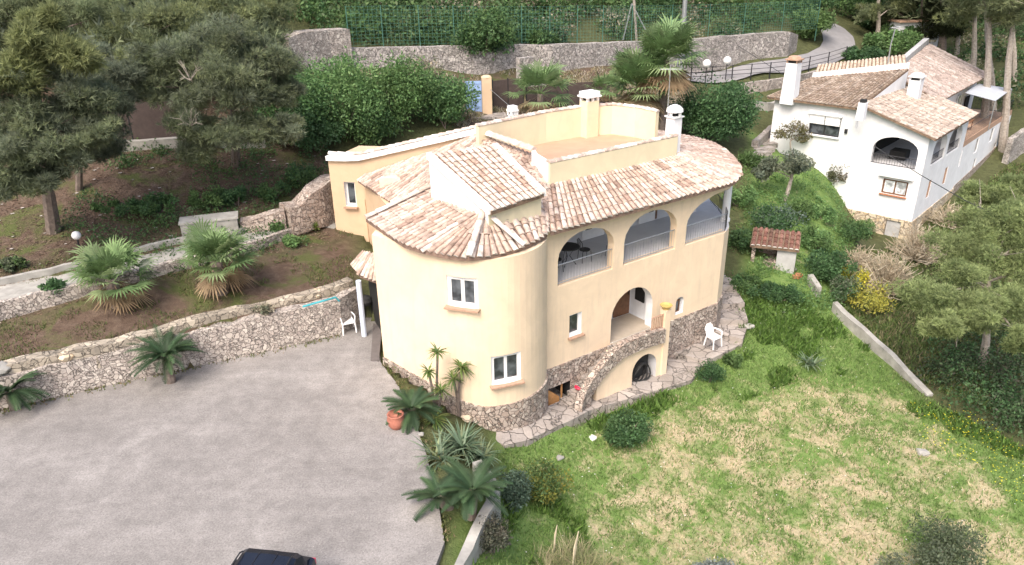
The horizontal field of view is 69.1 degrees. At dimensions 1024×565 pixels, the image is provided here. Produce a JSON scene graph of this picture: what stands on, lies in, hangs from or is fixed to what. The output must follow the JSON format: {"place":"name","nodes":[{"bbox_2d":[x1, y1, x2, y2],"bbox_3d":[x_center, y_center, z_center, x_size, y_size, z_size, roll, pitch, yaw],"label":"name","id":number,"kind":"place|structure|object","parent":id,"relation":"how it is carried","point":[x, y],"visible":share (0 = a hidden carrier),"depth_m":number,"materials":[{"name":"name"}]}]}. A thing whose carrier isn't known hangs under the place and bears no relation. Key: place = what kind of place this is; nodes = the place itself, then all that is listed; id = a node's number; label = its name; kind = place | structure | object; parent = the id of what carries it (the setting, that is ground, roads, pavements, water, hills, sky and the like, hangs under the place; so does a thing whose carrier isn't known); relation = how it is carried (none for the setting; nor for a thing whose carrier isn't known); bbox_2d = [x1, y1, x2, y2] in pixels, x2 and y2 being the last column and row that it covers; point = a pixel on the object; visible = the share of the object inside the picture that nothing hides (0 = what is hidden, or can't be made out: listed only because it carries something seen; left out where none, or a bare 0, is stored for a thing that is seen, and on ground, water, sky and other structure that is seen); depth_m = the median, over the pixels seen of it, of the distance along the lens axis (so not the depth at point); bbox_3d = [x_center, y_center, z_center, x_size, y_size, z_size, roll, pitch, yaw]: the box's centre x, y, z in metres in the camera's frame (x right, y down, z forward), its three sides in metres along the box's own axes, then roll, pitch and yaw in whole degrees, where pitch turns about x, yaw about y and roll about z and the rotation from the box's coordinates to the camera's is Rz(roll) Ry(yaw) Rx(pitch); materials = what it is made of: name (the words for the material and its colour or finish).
{"place":"outdoors","nodes":[
{"label":"outdoors","id":0,"kind":"place"},
{"bbox_2d":[0,223,335,299],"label":"path","id":1,"kind":"structure","parent":0,"point":[14,290],"depth_m":27.24,"materials":[{"name":"concrete"}]},
{"bbox_2d":[0,0,1023,564],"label":"ground","id":2,"kind":"structure","parent":0,"point":[168,294],"depth_m":26.53,"materials":[{"name":"green plant"}]},
{"bbox_2d":[0,0,127,234],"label":"pine tree","id":3,"kind":"object","parent":2,"relation":"on","point":[35,146],"visible":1,"depth_m":25.43,"materials":[{"name":"green plant"}]},
{"bbox_2d":[0,0,132,44],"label":"pine tree","id":4,"kind":"object","parent":2,"relation":"on","point":[87,9],"visible":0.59,"depth_m":35.47,"materials":[{"name":"green plant"}]},
{"bbox_2d":[54,33,153,191],"bbox_3d":[-16.373,-6.594,30.232,4.388,6.910,3.850,-19,30,-35],"label":"pine tree","id":5,"kind":"object","parent":2,"relation":"on","point":[134,73],"visible":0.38,"depth_m":29.45,"materials":[{"name":"green plant"}]},
{"bbox_2d":[63,235,159,315],"bbox_3d":[-14.030,-0.148,25.966,3.450,2.879,3.288,-1,24,0],"label":"fan palm","id":6,"kind":"object","parent":2,"relation":"on","point":[101,262],"visible":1,"depth_m":25.71,"materials":[{"name":"green plant"}]},
{"bbox_2d":[89,196,139,216],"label":"shrub","id":7,"kind":"object","parent":2,"relation":"on","point":[119,209],"visible":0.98,"depth_m":30.87,"materials":[{"name":"green plant"}]},
{"bbox_2d":[54,101,178,139],"bbox_3d":[-18.362,-7.101,33.971,5.799,2.130,0.200,-9,26,-17],"label":"screen fence","id":8,"kind":"object","parent":2,"relation":"on","point":[144,125],"visible":0.08,"depth_m":34.35,"materials":[{"name":"metal"}]},
{"bbox_2d":[0,227,244,285],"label":"concrete kerb","id":9,"kind":"structure","parent":2,"relation":"on","point":[24,276],"depth_m":27.59,"materials":[{"name":"grey concrete"}]},
{"bbox_2d":[80,0,207,102],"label":"pine tree","id":10,"kind":"object","parent":2,"relation":"on","point":[152,15],"visible":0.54,"depth_m":35.54,"materials":[{"name":"green plant"}]},
{"bbox_2d":[0,0,307,117],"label":"pine wood","id":11,"kind":"object","parent":2,"relation":"on","point":[262,31],"visible":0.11,"depth_m":37.14,"materials":[{"name":"green plant"}]},
{"bbox_2d":[133,191,179,216],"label":"shrub","id":12,"kind":"object","parent":2,"relation":"on","point":[144,207],"visible":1,"depth_m":31.30,"materials":[{"name":"green plant"}]},
{"bbox_2d":[0,228,319,320],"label":"stone edge","id":13,"kind":"object","parent":2,"relation":"on","point":[31,302],"visible":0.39,"depth_m":26.46,"materials":[{"name":"grey stone"}]},
{"bbox_2d":[0,82,341,324],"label":"leaf litter","id":14,"kind":"object","parent":2,"relation":"on","point":[137,216],"visible":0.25,"depth_m":31.32,"materials":[{"name":"brown plant"}]},
{"bbox_2d":[0,207,353,360],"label":"weeds","id":15,"kind":"object","parent":2,"relation":"on","point":[138,326],"visible":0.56,"depth_m":27.03,"materials":[{"name":"green plant"}]},
{"bbox_2d":[0,286,359,409],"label":"stone wall","id":16,"kind":"structure","parent":2,"relation":"on","point":[278,328],"depth_m":25.87,"materials":[{"name":"grey stone"}]},
{"bbox_2d":[3,277,353,374],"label":"stone kerb","id":17,"kind":"structure","parent":16,"relation":"on","point":[42,358],"depth_m":25.20,"materials":[{"name":"beige stone"}]},
{"bbox_2d":[54,133,328,276],"bbox_3d":[-13.159,-4.210,32.751,11.000,4.736,12.001,-1,24,0],"label":"slope scrub","id":18,"kind":"object","parent":2,"relation":"on","point":[133,154],"visible":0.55,"depth_m":32.06,"materials":[{"name":"green plant"}]},
{"bbox_2d":[123,137,265,151],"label":"wall","id":19,"kind":"structure","parent":2,"relation":"on","point":[165,141],"depth_m":34.42,"materials":[{"name":"stone"}]},
{"bbox_2d":[185,185,223,208],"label":"shrub","id":20,"kind":"object","parent":2,"relation":"on","point":[196,200],"visible":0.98,"depth_m":32.05,"materials":[{"name":"green plant"}]},
{"bbox_2d":[178,211,238,235],"bbox_3d":[-12.573,-2.269,31.063,2.300,0.965,0.900,-9,26,-16],"label":"concrete tank","id":21,"kind":"object","parent":2,"relation":"on","point":[222,218],"visible":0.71,"depth_m":30.77,"materials":[{"name":"grey concrete"}]},
{"bbox_2d":[122,10,309,167],"bbox_3d":[-11.975,-7.500,31.152,7.210,7.531,5.534,-1,24,0],"label":"pine tree","id":22,"kind":"object","parent":2,"relation":"on","point":[235,85],"visible":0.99,"depth_m":29.89,"materials":[{"name":"green plant"}]},
{"bbox_2d":[170,218,262,302],"bbox_3d":[-10.611,-0.768,26.947,3.388,2.985,3.466,-1,24,0],"label":"fan palm","id":23,"kind":"object","parent":2,"relation":"on","point":[214,244],"visible":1,"depth_m":26.64,"materials":[{"name":"green plant"}]},
{"bbox_2d":[0,317,444,564],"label":"parking yard","id":24,"kind":"structure","parent":2,"relation":"on","point":[301,449],"depth_m":20.72,"materials":[{"name":"concrete"}]},
{"bbox_2d":[0,368,49,410],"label":"cycad","id":25,"kind":"object","parent":24,"relation":"on","point":[13,398],"visible":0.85,"depth_m":23.21,"materials":[{"name":"green plant"}]},
{"bbox_2d":[123,324,204,383],"bbox_3d":[-11.437,2.598,24.587,2.334,1.844,2.531,-1,24,0],"label":"cycad","id":26,"kind":"object","parent":24,"relation":"on","point":[164,351],"visible":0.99,"depth_m":24.41,"materials":[{"name":"green plant"}]},
{"bbox_2d":[0,334,456,541],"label":"yard weeds","id":27,"kind":"object","parent":24,"relation":"on","point":[398,384],"visible":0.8,"depth_m":24.49,"materials":[{"name":"green plant"}]},
{"bbox_2d":[231,548,315,564],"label":"parked car","id":28,"kind":"object","parent":24,"relation":"on","point":[250,556],"visible":1,"depth_m":15.79,"materials":[{"name":"paint"}]},
{"bbox_2d":[192,0,299,60],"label":"pine tree","id":29,"kind":"object","parent":2,"relation":"on","point":[252,8],"visible":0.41,"depth_m":39.92,"materials":[{"name":"green plant"}]},
{"bbox_2d":[240,207,286,232],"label":"rubble wall","id":30,"kind":"structure","parent":2,"relation":"on","point":[263,218],"depth_m":31.38,"materials":[{"name":"stone"}]},
{"bbox_2d":[247,70,341,146],"bbox_3d":[-10.506,-8.678,36.174,4.430,4.257,3.994,-1,24,0],"label":"shrub","id":31,"kind":"object","parent":2,"relation":"on","point":[305,114],"visible":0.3,"depth_m":35.58,"materials":[{"name":"green plant"}]},
{"bbox_2d":[280,159,317,187],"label":"shrub","id":32,"kind":"object","parent":2,"relation":"on","point":[295,173],"visible":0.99,"depth_m":34.59,"materials":[{"name":"green plant"}]},
{"bbox_2d":[279,174,334,234],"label":"rubble wall","id":33,"kind":"structure","parent":2,"relation":"on","point":[308,205],"depth_m":32.18,"materials":[{"name":"stone"}]},
{"bbox_2d":[277,28,352,70],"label":"stone wall","id":34,"kind":"structure","parent":2,"relation":"on","point":[325,43],"depth_m":42.16,"materials":[{"name":"grey stone"}]},
{"bbox_2d":[290,104,346,154],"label":"shrub","id":35,"kind":"object","parent":2,"relation":"on","point":[331,133],"visible":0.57,"depth_m":35.91,"materials":[{"name":"green plant"}]},
{"bbox_2d":[291,46,393,141],"bbox_3d":[-8.779,-9.482,37.608,5.505,4.691,6.036,-1,24,0],"label":"shrub","id":36,"kind":"object","parent":2,"relation":"on","point":[347,88],"visible":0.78,"depth_m":36.67,"materials":[{"name":"green plant"}]},
{"bbox_2d":[329,100,413,145],"bbox_3d":[-7.373,-8.224,38.153,3.484,2.531,3.958,18,31,36],"label":"shrub","id":37,"kind":"object","parent":2,"relation":"on","point":[380,130],"visible":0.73,"depth_m":37.59,"materials":[{"name":"green plant"}]},
{"bbox_2d":[351,48,443,129],"bbox_3d":[-5.811,-9.875,38.715,4.846,4.584,5.532,-1,24,0],"label":"shrub","id":38,"kind":"object","parent":2,"relation":"on","point":[408,91],"visible":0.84,"depth_m":38.07,"materials":[{"name":"green plant"}]},
{"bbox_2d":[380,385,442,434],"bbox_3d":[-3.066,3.933,22.698,1.878,1.114,1.840,-1,24,0],"label":"cycad","id":39,"kind":"object","parent":2,"relation":"on","point":[418,399],"visible":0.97,"depth_m":22.58,"materials":[{"name":"green plant"}]},
{"bbox_2d":[352,45,471,73],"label":"stone wall","id":40,"kind":"structure","parent":2,"relation":"on","point":[454,58],"depth_m":45.69,"materials":[{"name":"grey stone"}]},
{"bbox_2d":[401,465,460,522],"bbox_3d":[-1.819,5.487,19.095,1.978,1.016,1.775,-1,24,0],"label":"cycad","id":41,"kind":"object","parent":2,"relation":"on","point":[437,502],"visible":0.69,"depth_m":18.97,"materials":[{"name":"green plant"}]},
{"bbox_2d":[420,342,452,409],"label":"yucca","id":42,"kind":"object","parent":2,"relation":"on","point":[429,371],"visible":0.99,"depth_m":23.18,"materials":[{"name":"green plant"}]},
{"bbox_2d":[405,68,480,128],"bbox_3d":[-3.510,-9.871,40.130,4.419,3.217,3.653,9,26,21],"label":"shrub","id":43,"kind":"object","parent":2,"relation":"on","point":[449,105],"visible":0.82,"depth_m":39.42,"materials":[{"name":"green plant"}]},
{"bbox_2d":[406,418,488,472],"bbox_3d":[-1.819,4.663,21.271,2.545,1.106,2.538,-1,24,0],"label":"agave clump","id":44,"kind":"object","parent":2,"relation":"on","point":[458,441],"visible":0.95,"depth_m":21.29,"materials":[{"name":"green plant"}]},
{"bbox_2d":[440,359,474,416],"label":"yucca","id":45,"kind":"object","parent":2,"relation":"on","point":[453,378],"visible":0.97,"depth_m":23.50,"materials":[{"name":"green plant"}]},
{"bbox_2d":[433,453,512,520],"bbox_3d":[-0.974,5.298,18.694,2.054,1.427,1.772,21,32,39],"label":"cycad","id":46,"kind":"object","parent":2,"relation":"on","point":[479,486],"visible":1,"depth_m":18.46,"materials":[{"name":"green plant"}]},
{"bbox_2d":[454,460,500,564],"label":"retaining wall","id":47,"kind":"structure","parent":2,"relation":"on","point":[470,550],"depth_m":18.23,"materials":[{"name":"concrete"}]},
{"bbox_2d":[445,1,518,60],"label":"shrub","id":48,"kind":"object","parent":2,"relation":"on","point":[486,27],"visible":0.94,"depth_m":46.18,"materials":[{"name":"green plant"}]},
{"bbox_2d":[471,47,510,74],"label":"stone wall","id":49,"kind":"structure","parent":2,"relation":"on","point":[481,64],"depth_m":47.42,"materials":[{"name":"grey stone"}]},
{"bbox_2d":[473,511,516,559],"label":"shrub","id":50,"kind":"object","parent":2,"relation":"on","point":[497,532],"visible":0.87,"depth_m":18.42,"materials":[{"name":"green plant"}]},
{"bbox_2d":[492,78,523,108],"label":"screen fence","id":51,"kind":"object","parent":2,"relation":"on","point":[501,87],"visible":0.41,"depth_m":43.88,"materials":[{"name":"metal"}]},
{"bbox_2d":[499,467,535,512],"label":"shrub","id":52,"kind":"object","parent":2,"relation":"on","point":[516,491],"visible":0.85,"depth_m":21.13,"materials":[{"name":"green plant"}]},
{"bbox_2d":[355,65,683,126],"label":"dry grass","id":53,"kind":"structure","parent":2,"relation":"on","point":[579,79],"depth_m":48.71,"materials":[{"name":"beige plant"}]},
{"bbox_2d":[325,89,742,431],"bbox_3d":[0.627,-1.639,30.026,17.511,10.860,16.107,-1,24,0],"label":"villa","id":54,"kind":"object","parent":2,"relation":"on","point":[468,233],"visible":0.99,"depth_m":25.98,"materials":[{"name":"yellow paint"}]},
{"bbox_2d":[443,275,480,313],"bbox_3d":[-1.518,0.331,22.511,1.120,1.065,0.320,7,26,16],"label":"window","id":55,"kind":"structure","parent":54,"relation":"in","point":[461,291],"depth_m":22.61,"materials":[{"name":"white paint"}]},
{"bbox_2d":[490,351,524,390],"bbox_3d":[-0.171,2.775,23.657,1.120,1.105,0.320,-9,26,-18],"label":"window","id":56,"kind":"structure","parent":54,"relation":"in","point":[504,368],"depth_m":23.76,"materials":[{"name":"white paint"}]},
{"bbox_2d":[512,14,562,44],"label":"shrub","id":57,"kind":"object","parent":2,"relation":"on","point":[533,37],"visible":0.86,"depth_m":49.27,"materials":[{"name":"green plant"}]},
{"bbox_2d":[503,57,576,113],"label":"fan palm","id":58,"kind":"object","parent":2,"relation":"on","point":[536,77],"visible":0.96,"depth_m":41.10,"materials":[{"name":"green plant"}]},
{"bbox_2d":[282,0,802,48],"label":"hillside scrub","id":59,"kind":"object","parent":2,"relation":"on","point":[316,8],"visible":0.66,"depth_m":50.47,"materials":[{"name":"green plant"}]},
{"bbox_2d":[512,456,575,505],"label":"shrub","id":60,"kind":"object","parent":2,"relation":"on","point":[547,487],"visible":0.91,"depth_m":22.13,"materials":[{"name":"green plant"}]},
{"bbox_2d":[526,81,609,108],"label":"screen fence","id":61,"kind":"object","parent":2,"relation":"on","point":[574,89],"visible":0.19,"depth_m":45.45,"materials":[{"name":"metal"}]},
{"bbox_2d":[524,525,621,564],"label":"ornamental grass","id":62,"kind":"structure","parent":2,"relation":"on","point":[581,556],"depth_m":20.29,"materials":[{"name":"beige plant"}]},
{"bbox_2d":[345,0,820,49],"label":"wire fence","id":63,"kind":"object","parent":2,"relation":"on","point":[521,26],"visible":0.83,"depth_m":50.45,"materials":[{"name":"green metal"}]},
{"bbox_2d":[507,41,690,72],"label":"stone wall","id":64,"kind":"structure","parent":2,"relation":"on","point":[572,56],"depth_m":49.71,"materials":[{"name":"grey stone"}]},
{"bbox_2d":[600,405,653,449],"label":"shrub","id":65,"kind":"object","parent":2,"relation":"on","point":[621,431],"visible":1,"depth_m":24.95,"materials":[{"name":"green plant"}]},
{"bbox_2d":[598,45,682,118],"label":"fan palm","id":66,"kind":"object","parent":2,"relation":"on","point":[626,63],"visible":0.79,"depth_m":41.45,"materials":[{"name":"green plant"}]},
{"bbox_2d":[633,13,709,130],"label":"fan palm","id":67,"kind":"object","parent":2,"relation":"on","point":[663,39],"visible":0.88,"depth_m":41.02,"materials":[{"name":"green plant"}]},
{"bbox_2d":[675,275,747,363],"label":"stone path","id":68,"kind":"structure","parent":2,"relation":"on","point":[730,320],"depth_m":31.05,"materials":[{"name":"beige stone"}]},
{"bbox_2d":[671,68,768,142],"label":"leafy tree","id":69,"kind":"object","parent":2,"relation":"on","point":[705,115],"visible":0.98,"depth_m":42.69,"materials":[{"name":"green plant"}]},
{"bbox_2d":[690,31,797,71],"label":"stone wall","id":70,"kind":"structure","parent":2,"relation":"on","point":[767,44],"depth_m":58.52,"materials":[{"name":"grey stone"}]},
{"bbox_2d":[472,274,1023,564],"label":"grass","id":71,"kind":"structure","parent":2,"relation":"on","point":[862,377],"depth_m":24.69,"materials":[{"name":"green plant"}]},
{"bbox_2d":[729,272,773,296],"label":"shrub","id":72,"kind":"object","parent":2,"relation":"on","point":[748,284],"visible":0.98,"depth_m":33.47,"materials":[{"name":"green plant"}]},
{"bbox_2d":[750,227,800,273],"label":"tool shed","id":73,"kind":"structure","parent":2,"relation":"on","point":[783,245],"depth_m":35.14,"materials":[{"name":"brown tile"}]},
{"bbox_2d":[748,203,809,230],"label":"shrub","id":74,"kind":"object","parent":2,"relation":"on","point":[764,219],"visible":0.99,"depth_m":37.20,"materials":[{"name":"green plant"}]},
{"bbox_2d":[759,281,805,303],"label":"shrub","id":75,"kind":"object","parent":2,"relation":"on","point":[794,295],"visible":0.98,"depth_m":32.86,"materials":[{"name":"green plant"}]},
{"bbox_2d":[750,148,815,200],"bbox_3d":[14.715,-5.571,39.988,3.599,3.370,2.504,-1,24,0],"label":"olive tree","id":76,"kind":"object","parent":2,"relation":"on","point":[796,162],"visible":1,"depth_m":39.87,"materials":[{"name":"green plant"}]},
{"bbox_2d":[724,161,859,318],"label":"garden weeds","id":77,"kind":"object","parent":2,"relation":"on","point":[780,197],"visible":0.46,"depth_m":38.77,"materials":[{"name":"green plant"}]},
{"bbox_2d":[789,6,838,39],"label":"shrub","id":78,"kind":"object","parent":2,"relation":"on","point":[824,23],"visible":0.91,"depth_m":63.51,"materials":[{"name":"green plant"}]},
{"bbox_2d":[794,225,834,250],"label":"shrub","id":79,"kind":"object","parent":2,"relation":"on","point":[823,235],"visible":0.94,"depth_m":37.28,"materials":[{"name":"green plant"}]},
{"bbox_2d":[802,247,858,282],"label":"shrub","id":80,"kind":"object","parent":2,"relation":"on","point":[828,270],"visible":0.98,"depth_m":34.44,"materials":[{"name":"green plant"}]},
{"bbox_2d":[829,275,863,302],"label":"shrub","id":81,"kind":"object","parent":2,"relation":"on","point":[840,288],"visible":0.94,"depth_m":33.48,"materials":[{"name":"green plant"}]},
{"bbox_2d":[837,218,872,244],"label":"shrub","id":82,"kind":"object","parent":2,"relation":"on","point":[858,231],"visible":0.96,"depth_m":39.47,"materials":[{"name":"green plant"}]},
{"bbox_2d":[841,45,886,60],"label":"shrub","id":83,"kind":"object","parent":2,"relation":"on","point":[854,52],"visible":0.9,"depth_m":62.90,"materials":[{"name":"green plant"}]},
{"bbox_2d":[841,278,897,315],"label":"flowering bush","id":84,"kind":"object","parent":2,"relation":"on","point":[875,300],"visible":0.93,"depth_m":33.23,"materials":[{"name":"yellow plant"}]},
{"bbox_2d":[831,301,932,395],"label":"garden wall","id":85,"kind":"structure","parent":2,"relation":"on","point":[880,349],"depth_m":31.02,"materials":[{"name":"concrete"}]},
{"bbox_2d":[852,0,916,32],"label":"pine tree","id":86,"kind":"object","parent":2,"relation":"on","point":[870,12],"visible":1,"depth_m":69.08,"materials":[{"name":"green plant"}]},
{"bbox_2d":[855,247,922,299],"bbox_3d":[17.743,-0.406,34.993,3.435,2.401,3.172,-1,24,0],"label":"bare shrub","id":87,"kind":"object","parent":2,"relation":"on","point":[889,273],"visible":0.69,"depth_m":34.87,"materials":[{"name":"brown plant"}]},
{"bbox_2d":[767,38,1013,239],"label":"white house","id":88,"kind":"structure","parent":2,"relation":"on","point":[912,109],"depth_m":45.84,"materials":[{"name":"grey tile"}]},
{"bbox_2d":[806,114,840,138],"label":"window","id":89,"kind":"structure","parent":88,"relation":"in","point":[827,126],"depth_m":45.61,"materials":[{"name":"metal"}]},
{"bbox_2d":[862,27,923,55],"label":"shrub","id":90,"kind":"object","parent":2,"relation":"on","point":[905,40],"visible":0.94,"depth_m":65.66,"materials":[{"name":"green plant"}]},
{"bbox_2d":[884,220,944,264],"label":"bare shrub","id":91,"kind":"object","parent":2,"relation":"on","point":[916,251],"visible":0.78,"depth_m":40.60,"materials":[{"name":"beige plant"}]},
{"bbox_2d":[841,162,1023,421],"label":"rough grass","id":92,"kind":"structure","parent":2,"relation":"on","point":[887,315],"depth_m":33.20,"materials":[{"name":"green plant"}]},
{"bbox_2d":[866,0,1023,108],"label":"undergrowth","id":93,"kind":"object","parent":2,"relation":"on","point":[997,44],"visible":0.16,"depth_m":67.80,"materials":[{"name":"green plant"}]},
{"bbox_2d":[919,0,971,51],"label":"pine tree","id":94,"kind":"object","parent":2,"relation":"on","point":[944,34],"visible":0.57,"depth_m":68.19,"materials":[{"name":"green plant"}]},
{"bbox_2d":[907,512,991,564],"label":"shrub","id":95,"kind":"object","parent":2,"relation":"on","point":[949,549],"visible":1,"depth_m":20.46,"materials":[{"name":"green plant"}]},
{"bbox_2d":[882,171,1023,368],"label":"pine tree","id":96,"kind":"object","parent":2,"relation":"on","point":[985,231],"visible":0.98,"depth_m":28.51,"materials":[{"name":"green plant"}]},
{"bbox_2d":[932,0,983,66],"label":"pine tree","id":97,"kind":"object","parent":2,"relation":"on","point":[957,14],"visible":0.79,"depth_m":61.52,"materials":[{"name":"green plant"}]},
{"bbox_2d":[910,325,1023,440],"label":"thicket","id":98,"kind":"object","parent":2,"relation":"on","point":[1006,403],"visible":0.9,"depth_m":29.39,"materials":[{"name":"green plant"}]},
{"bbox_2d":[980,15,991,118],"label":"trunk","id":99,"kind":"object","parent":2,"relation":"on","point":[985,108],"visible":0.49,"depth_m":53.73,"materials":[{"name":"brown plant"}]},
{"bbox_2d":[974,0,1023,152],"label":"pine tree","id":100,"kind":"object","parent":2,"relation":"on","point":[1010,13],"visible":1,"depth_m":51.88,"materials":[{"name":"brown plant"}]},
{"bbox_2d":[1001,128,1023,163],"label":"retaining wall","id":101,"kind":"structure","parent":2,"relation":"on","point":[1014,148],"depth_m":53.85,"materials":[{"name":"grey stone"}]},
{"bbox_2d":[496,359,702,447],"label":"path","id":102,"kind":"structure","parent":0,"point":[558,415],"depth_m":26.81,"materials":[{"name":"beige stone"}]},
{"bbox_2d":[685,24,854,82],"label":"road","id":103,"kind":"structure","parent":0,"point":[836,37],"depth_m":61.19,"materials":[{"name":"grey asphalt"}]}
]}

